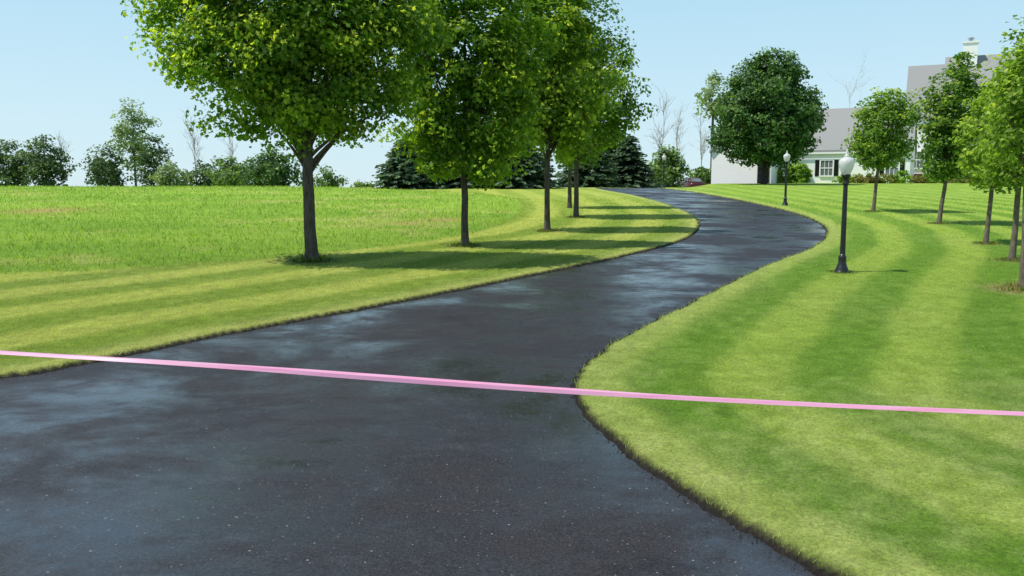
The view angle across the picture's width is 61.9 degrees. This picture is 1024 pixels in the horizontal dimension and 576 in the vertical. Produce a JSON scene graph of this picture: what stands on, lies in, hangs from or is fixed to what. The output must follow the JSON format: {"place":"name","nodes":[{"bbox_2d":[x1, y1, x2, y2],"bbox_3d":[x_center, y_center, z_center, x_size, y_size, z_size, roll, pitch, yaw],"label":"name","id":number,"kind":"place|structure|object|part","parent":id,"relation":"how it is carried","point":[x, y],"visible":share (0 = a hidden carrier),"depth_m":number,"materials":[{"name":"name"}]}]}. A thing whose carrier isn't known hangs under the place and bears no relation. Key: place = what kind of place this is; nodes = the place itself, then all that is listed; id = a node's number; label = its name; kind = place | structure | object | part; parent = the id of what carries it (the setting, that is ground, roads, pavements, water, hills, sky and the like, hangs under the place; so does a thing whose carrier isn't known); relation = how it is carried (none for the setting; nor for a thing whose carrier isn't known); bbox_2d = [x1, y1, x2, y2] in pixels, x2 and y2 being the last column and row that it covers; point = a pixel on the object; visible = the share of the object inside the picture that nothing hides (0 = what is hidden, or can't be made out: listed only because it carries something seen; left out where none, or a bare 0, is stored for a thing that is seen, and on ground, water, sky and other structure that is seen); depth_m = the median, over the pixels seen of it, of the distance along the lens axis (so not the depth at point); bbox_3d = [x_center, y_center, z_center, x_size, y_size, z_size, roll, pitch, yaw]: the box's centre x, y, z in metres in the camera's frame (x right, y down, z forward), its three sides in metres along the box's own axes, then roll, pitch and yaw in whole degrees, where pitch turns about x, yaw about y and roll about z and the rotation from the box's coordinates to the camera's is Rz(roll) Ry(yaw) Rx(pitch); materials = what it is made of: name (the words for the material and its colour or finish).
{"place":"outdoors","nodes":[
{"label":"outdoors","id":0,"kind":"place"},
{"bbox_2d":[0,185,524,273],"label":"field grass","id":1,"kind":"structure","parent":0,"point":[190,217],"depth_m":26.51,"materials":[{"name":"green plant"}]},
{"bbox_2d":[0,188,824,575],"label":"driveway","id":2,"kind":"structure","parent":0,"point":[118,468],"depth_m":6.34,"materials":[{"name":"black asphalt"}]},
{"bbox_2d":[2,287,806,570],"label":"soil crumbs","id":3,"kind":"object","parent":2,"relation":"on","point":[597,428],"visible":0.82,"depth_m":6.92,"materials":[{"name":"brown soil"}]},
{"bbox_2d":[0,350,1023,415],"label":"barrier tape","id":4,"kind":"object","parent":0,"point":[418,380],"visible":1,"depth_m":2.65,"materials":[{"name":"pink plastic"}]},
{"bbox_2d":[0,183,1023,575],"bbox_3d":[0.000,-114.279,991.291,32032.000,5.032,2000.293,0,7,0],"label":"ground","id":5,"kind":"structure","parent":0,"point":[664,427],"depth_m":10.77,"materials":[{"name":"green plant"}]},
{"bbox_2d":[0,139,30,185],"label":"broadleaf tree","id":6,"kind":"object","parent":5,"relation":"on","point":[6,174],"visible":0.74,"depth_m":110.06,"materials":[{"name":"green plant"}]},
{"bbox_2d":[3,134,80,186],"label":"broadleaf tree","id":7,"kind":"object","parent":5,"relation":"on","point":[45,168],"visible":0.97,"depth_m":108.05,"materials":[{"name":"green plant"}]},
{"bbox_2d":[56,130,73,184],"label":"bare tree","id":8,"kind":"object","parent":5,"relation":"on","point":[58,138],"visible":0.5,"depth_m":118.34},
{"bbox_2d":[81,144,110,186],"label":"broadleaf tree","id":9,"kind":"object","parent":5,"relation":"on","point":[90,164],"visible":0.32,"depth_m":114.46,"materials":[{"name":"green plant"}]},
{"bbox_2d":[80,142,136,186],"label":"broadleaf tree","id":10,"kind":"object","parent":5,"relation":"on","point":[111,175],"visible":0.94,"depth_m":111.09,"materials":[{"name":"green plant"}]},
{"bbox_2d":[105,97,162,185],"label":"broadleaf tree","id":11,"kind":"object","parent":5,"relation":"on","point":[126,130],"visible":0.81,"depth_m":117.81,"materials":[{"name":"green plant"}]},
{"bbox_2d":[119,133,174,186],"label":"broadleaf tree","id":12,"kind":"object","parent":5,"relation":"on","point":[147,157],"visible":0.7,"depth_m":109.41,"materials":[{"name":"green plant"}]},
{"bbox_2d":[148,160,193,186],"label":"bush","id":13,"kind":"object","parent":5,"relation":"on","point":[167,178],"visible":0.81,"depth_m":104.22,"materials":[{"name":"green plant"}]},
{"bbox_2d":[178,108,203,178],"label":"bare tree","id":14,"kind":"object","parent":5,"relation":"on","point":[194,140],"visible":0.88,"depth_m":120.23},
{"bbox_2d":[180,159,216,186],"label":"bush","id":15,"kind":"object","parent":5,"relation":"on","point":[205,180],"visible":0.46,"depth_m":110.13,"materials":[{"name":"green plant"}]},
{"bbox_2d":[216,132,238,164],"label":"bare tree","id":16,"kind":"object","parent":5,"relation":"on","point":[230,153],"visible":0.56,"depth_m":116.55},
{"bbox_2d":[197,155,258,186],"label":"bush","id":17,"kind":"object","parent":5,"relation":"on","point":[225,174],"visible":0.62,"depth_m":105.24,"materials":[{"name":"green plant"}]},
{"bbox_2d":[236,147,302,186],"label":"bush","id":18,"kind":"object","parent":5,"relation":"on","point":[271,170],"visible":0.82,"depth_m":97.67,"materials":[{"name":"green plant"}]},
{"bbox_2d":[120,0,458,260],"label":"maple tree","id":19,"kind":"object","parent":5,"relation":"on","point":[279,56],"visible":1,"depth_m":15.93,"materials":[{"name":"green plant"}]},
{"bbox_2d":[313,164,348,186],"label":"bush","id":20,"kind":"object","parent":5,"relation":"on","point":[332,181],"visible":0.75,"depth_m":110.65,"materials":[{"name":"green plant"}]},
{"bbox_2d":[350,179,372,186],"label":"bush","id":21,"kind":"object","parent":5,"relation":"on","point":[359,184],"visible":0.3,"depth_m":106.78,"materials":[{"name":"green plant"}]},
{"bbox_2d":[370,131,450,189],"bbox_3d":[-6.225,-7.419,51.457,5.772,4.066,6.046,0,7,0],"label":"spruce tree","id":22,"kind":"object","parent":5,"relation":"on","point":[398,172],"visible":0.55,"depth_m":50.48,"materials":[{"name":"green plant"}]},
{"bbox_2d":[436,113,492,188],"bbox_3d":[-2.784,-8.527,54.384,6.797,5.538,7.095,5,8,37],"label":"spruce tree","id":23,"kind":"object","parent":5,"relation":"on","point":[456,183],"visible":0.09,"depth_m":52.34,"materials":[{"name":"green plant"}]},
{"bbox_2d":[371,0,575,244],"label":"maple tree","id":24,"kind":"object","parent":5,"relation":"on","point":[504,70],"visible":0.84,"depth_m":19.01,"materials":[{"name":"green plant"}]},
{"bbox_2d":[475,144,565,188],"bbox_3d":[0.415,-7.842,52.311,6.377,4.836,6.404,0,7,0],"label":"spruce tree","id":25,"kind":"object","parent":5,"relation":"on","point":[533,177],"visible":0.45,"depth_m":51.26,"materials":[{"name":"green plant"}]},
{"bbox_2d":[488,0,627,230],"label":"maple tree","id":26,"kind":"object","parent":5,"relation":"on","point":[566,108],"visible":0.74,"depth_m":22.60,"materials":[{"name":"green plant"}]},
{"bbox_2d":[535,51,622,207],"bbox_3d":[2.120,-6.489,32.446,4.122,7.186,2.251,0,7,0],"label":"maple tree","id":27,"kind":"object","parent":5,"relation":"on","point":[569,201],"depth_m":32.68,"materials":[{"name":"green plant"}]},
{"bbox_2d":[551,147,626,187],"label":"spruce tree","id":28,"kind":"object","parent":5,"relation":"on","point":[602,174],"visible":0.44,"depth_m":70.16,"materials":[{"name":"green plant"}]},
{"bbox_2d":[524,0,658,216],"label":"maple tree","id":29,"kind":"object","parent":5,"relation":"on","point":[610,119],"visible":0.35,"depth_m":27.48,"materials":[{"name":"green plant"}]},
{"bbox_2d":[598,131,625,162],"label":"spruce tree","id":30,"kind":"object","parent":5,"relation":"on","point":[614,148],"visible":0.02,"depth_m":77.47,"materials":[{"name":"green plant"}]},
{"bbox_2d":[600,136,665,187],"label":"spruce tree","id":31,"kind":"object","parent":5,"relation":"on","point":[633,167],"visible":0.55,"depth_m":74.30,"materials":[{"name":"green plant"}]},
{"bbox_2d":[286,210,1023,293],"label":"grass tufts","id":32,"kind":"object","parent":5,"relation":"on","point":[1017,286],"visible":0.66,"depth_m":17.07,"materials":[{"name":"green plant"}]},
{"bbox_2d":[647,87,680,152],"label":"bare tree","id":33,"kind":"object","parent":5,"relation":"on","point":[659,139],"visible":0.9,"depth_m":90.69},
{"bbox_2d":[662,155,665,187],"bbox_3d":[9.694,-7.457,54.502,0.270,2.285,0.270,0,7,0],"label":"lamp post","id":34,"kind":"object","parent":5,"relation":"on","point":[663,158],"visible":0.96,"depth_m":54.45,"materials":[{"name":"black metal"}]},
{"bbox_2d":[646,144,692,187],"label":"broadleaf tree","id":35,"kind":"object","parent":5,"relation":"on","point":[673,169],"visible":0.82,"depth_m":82.26,"materials":[{"name":"green plant"}]},
{"bbox_2d":[672,105,688,182],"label":"bare tree","id":36,"kind":"object","parent":5,"relation":"on","point":[677,136],"visible":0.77,"depth_m":94.71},
{"bbox_2d":[678,178,706,186],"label":"parked car","id":37,"kind":"object","parent":5,"relation":"on","point":[693,182],"visible":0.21,"depth_m":85.81,"materials":[{"name":"red paint"}]},
{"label":"rear window","id":38,"kind":"part","parent":37,"relation":"part of","materials":[{"name":"grey glass"}]},
{"bbox_2d":[688,166,710,183],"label":"broadleaf tree","id":39,"kind":"object","parent":5,"relation":"on","point":[704,175],"visible":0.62,"depth_m":92.67,"materials":[{"name":"green plant"}]},
{"bbox_2d":[690,104,711,166],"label":"bare tree","id":40,"kind":"object","parent":5,"relation":"on","point":[703,142],"visible":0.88,"depth_m":96.47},
{"bbox_2d":[693,70,728,171],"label":"broadleaf tree","id":41,"kind":"object","parent":5,"relation":"on","point":[710,90],"visible":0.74,"depth_m":97.60,"materials":[{"name":"green plant"}]},
{"bbox_2d":[706,46,828,183],"bbox_3d":[17.118,-11.482,57.027,8.518,9.381,7.522,0,7,0],"label":"shade tree","id":42,"kind":"object","parent":5,"relation":"on","point":[752,120],"visible":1,"depth_m":55.30,"materials":[{"name":"green plant"}]},
{"bbox_2d":[782,151,789,205],"bbox_3d":[11.022,-4.379,34.316,0.270,2.285,0.270,0,7,0],"label":"lamp post","id":43,"kind":"object","parent":5,"relation":"on","point":[786,156],"visible":0.98,"depth_m":34.28,"materials":[{"name":"black metal"}]},
{"bbox_2d":[777,165,797,182],"bbox_3d":[20.702,-8.655,64.674,1.980,1.646,1.806,0,7,0],"label":"round shrub","id":44,"kind":"object","parent":5,"relation":"on","point":[781,179],"visible":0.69,"depth_m":64.28,"materials":[{"name":"green plant"}]},
{"bbox_2d":[783,160,812,182],"bbox_3d":[21.589,-8.734,64.228,2.118,1.938,1.842,6,9,40],"label":"round shrub","id":45,"kind":"object","parent":5,"relation":"on","point":[800,176],"visible":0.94,"depth_m":63.74,"materials":[{"name":"green plant"}]},
{"bbox_2d":[831,173,852,182],"bbox_3d":[25.177,-8.264,64.474,1.447,1.044,1.612,-2,7,-20],"label":"bed shrub","id":46,"kind":"object","parent":5,"relation":"on","point":[840,180],"visible":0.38,"depth_m":64.40,"materials":[{"name":"green plant"}]},
{"bbox_2d":[835,149,854,272],"bbox_3d":[5.972,-1.337,15.335,0.270,2.285,0.270,0,7,0],"label":"lamp post","id":47,"kind":"object","parent":5,"relation":"on","point":[846,163],"visible":0.96,"depth_m":15.29,"materials":[{"name":"black metal"}]},
{"bbox_2d":[831,49,873,107],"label":"bare tree","id":48,"kind":"object","parent":5,"relation":"on","point":[854,83],"visible":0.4,"depth_m":107.99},
{"bbox_2d":[848,173,862,182],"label":"bed shrub","id":49,"kind":"object","parent":5,"relation":"on","point":[853,180],"visible":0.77,"depth_m":63.34,"materials":[{"name":"green plant"}]},
{"bbox_2d":[709,37,1016,183],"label":"house","id":50,"kind":"structure","parent":5,"relation":"on","point":[824,157],"depth_m":69.85,"materials":[{"name":"white paint"}]},
{"bbox_2d":[757,162,768,182],"bbox_3d":[18.621,-8.810,63.251,0.850,2.100,0.090,4,8,32],"label":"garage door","id":51,"kind":"structure","parent":50,"relation":"in","point":[759,170],"depth_m":63.35,"materials":[{"name":"black paint"}]},
{"bbox_2d":[815,159,838,176],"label":"window","id":52,"kind":"structure","parent":50,"relation":"in","point":[823,167],"depth_m":69.29,"materials":[{"name":"white glass"}]},
{"bbox_2d":[879,159,904,175],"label":"window","id":53,"kind":"structure","parent":50,"relation":"in","point":[890,171],"depth_m":67.04,"materials":[{"name":"white glass"}]},
{"bbox_2d":[914,151,928,168],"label":"window","id":54,"kind":"structure","parent":50,"relation":"in","point":[918,160],"depth_m":74.66,"materials":[{"name":"white glass"}]},
{"bbox_2d":[857,173,881,182],"bbox_3d":[26.151,-7.959,62.517,1.703,1.030,1.501,6,9,40],"label":"bed shrub","id":55,"kind":"object","parent":5,"relation":"on","point":[868,179],"visible":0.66,"depth_m":62.39,"materials":[{"name":"green plant"}]},
{"bbox_2d":[840,86,922,210],"bbox_3d":[13.295,-4.892,30.642,2.747,4.619,2.641,0,7,0],"label":"young maple tree","id":56,"kind":"object","parent":5,"relation":"on","point":[880,143],"visible":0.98,"depth_m":30.15,"materials":[{"name":"green plant"}]},
{"bbox_2d":[879,173,898,182],"bbox_3d":[27.438,-7.944,62.516,1.860,1.009,1.999,0,7,0],"label":"bed shrub","id":57,"kind":"object","parent":5,"relation":"on","point":[889,178],"visible":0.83,"depth_m":62.09,"materials":[{"name":"green plant"}]},
{"bbox_2d":[893,170,912,182],"bbox_3d":[28.473,-8.078,62.575,1.695,1.177,1.640,-6,9,-43],"label":"bed shrub","id":58,"kind":"object","parent":5,"relation":"on","point":[904,173],"visible":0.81,"depth_m":62.28,"materials":[{"name":"green plant"}]},
{"bbox_2d":[909,175,928,182],"bbox_3d":[30.259,-8.009,63.478,1.497,0.902,1.666,0,7,0],"label":"bed shrub","id":59,"kind":"object","parent":5,"relation":"on","point":[916,179],"visible":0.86,"depth_m":63.11,"materials":[{"name":"green plant"}]},
{"bbox_2d":[925,175,942,182],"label":"bed shrub","id":60,"kind":"object","parent":5,"relation":"on","point":[931,181],"visible":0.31,"depth_m":62.91,"materials":[{"name":"green plant"}]},
{"bbox_2d":[898,51,992,222],"bbox_3d":[12.960,-4.382,25.480,2.647,5.253,2.359,0,7,0],"label":"young maple tree","id":61,"kind":"object","parent":5,"relation":"on","point":[940,126],"visible":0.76,"depth_m":25.11,"materials":[{"name":"green plant"}]},
{"bbox_2d":[947,174,971,182],"bbox_3d":[33.433,-8.129,63.577,2.154,1.038,1.788,-2,7,-19],"label":"bed shrub","id":62,"kind":"object","parent":5,"relation":"on","point":[958,180],"visible":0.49,"depth_m":63.06,"materials":[{"name":"green plant"}]},
{"bbox_2d":[950,70,1015,243],"bbox_3d":[11.363,-2.976,20.013,2.106,4.194,1.988,0,7,0],"label":"young maple tree","id":63,"kind":"object","parent":5,"relation":"on","point":[969,155],"visible":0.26,"depth_m":19.98,"materials":[{"name":"green plant"}]},
{"bbox_2d":[969,15,1023,289],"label":"young maple tree","id":64,"kind":"object","parent":5,"relation":"on","point":[1013,110],"visible":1,"depth_m":13.22,"materials":[{"name":"green plant"}]},
{"bbox_2d":[972,39,1023,259],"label":"young maple tree","id":65,"kind":"object","parent":5,"relation":"on","point":[1001,174],"visible":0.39,"depth_m":16.93,"materials":[{"name":"green plant"}]},
{"bbox_2d":[0,0,1023,186],"label":"sky","id":66,"kind":"structure","parent":0,"point":[65,65],"materials":[{"name":"blue"}]}
]}

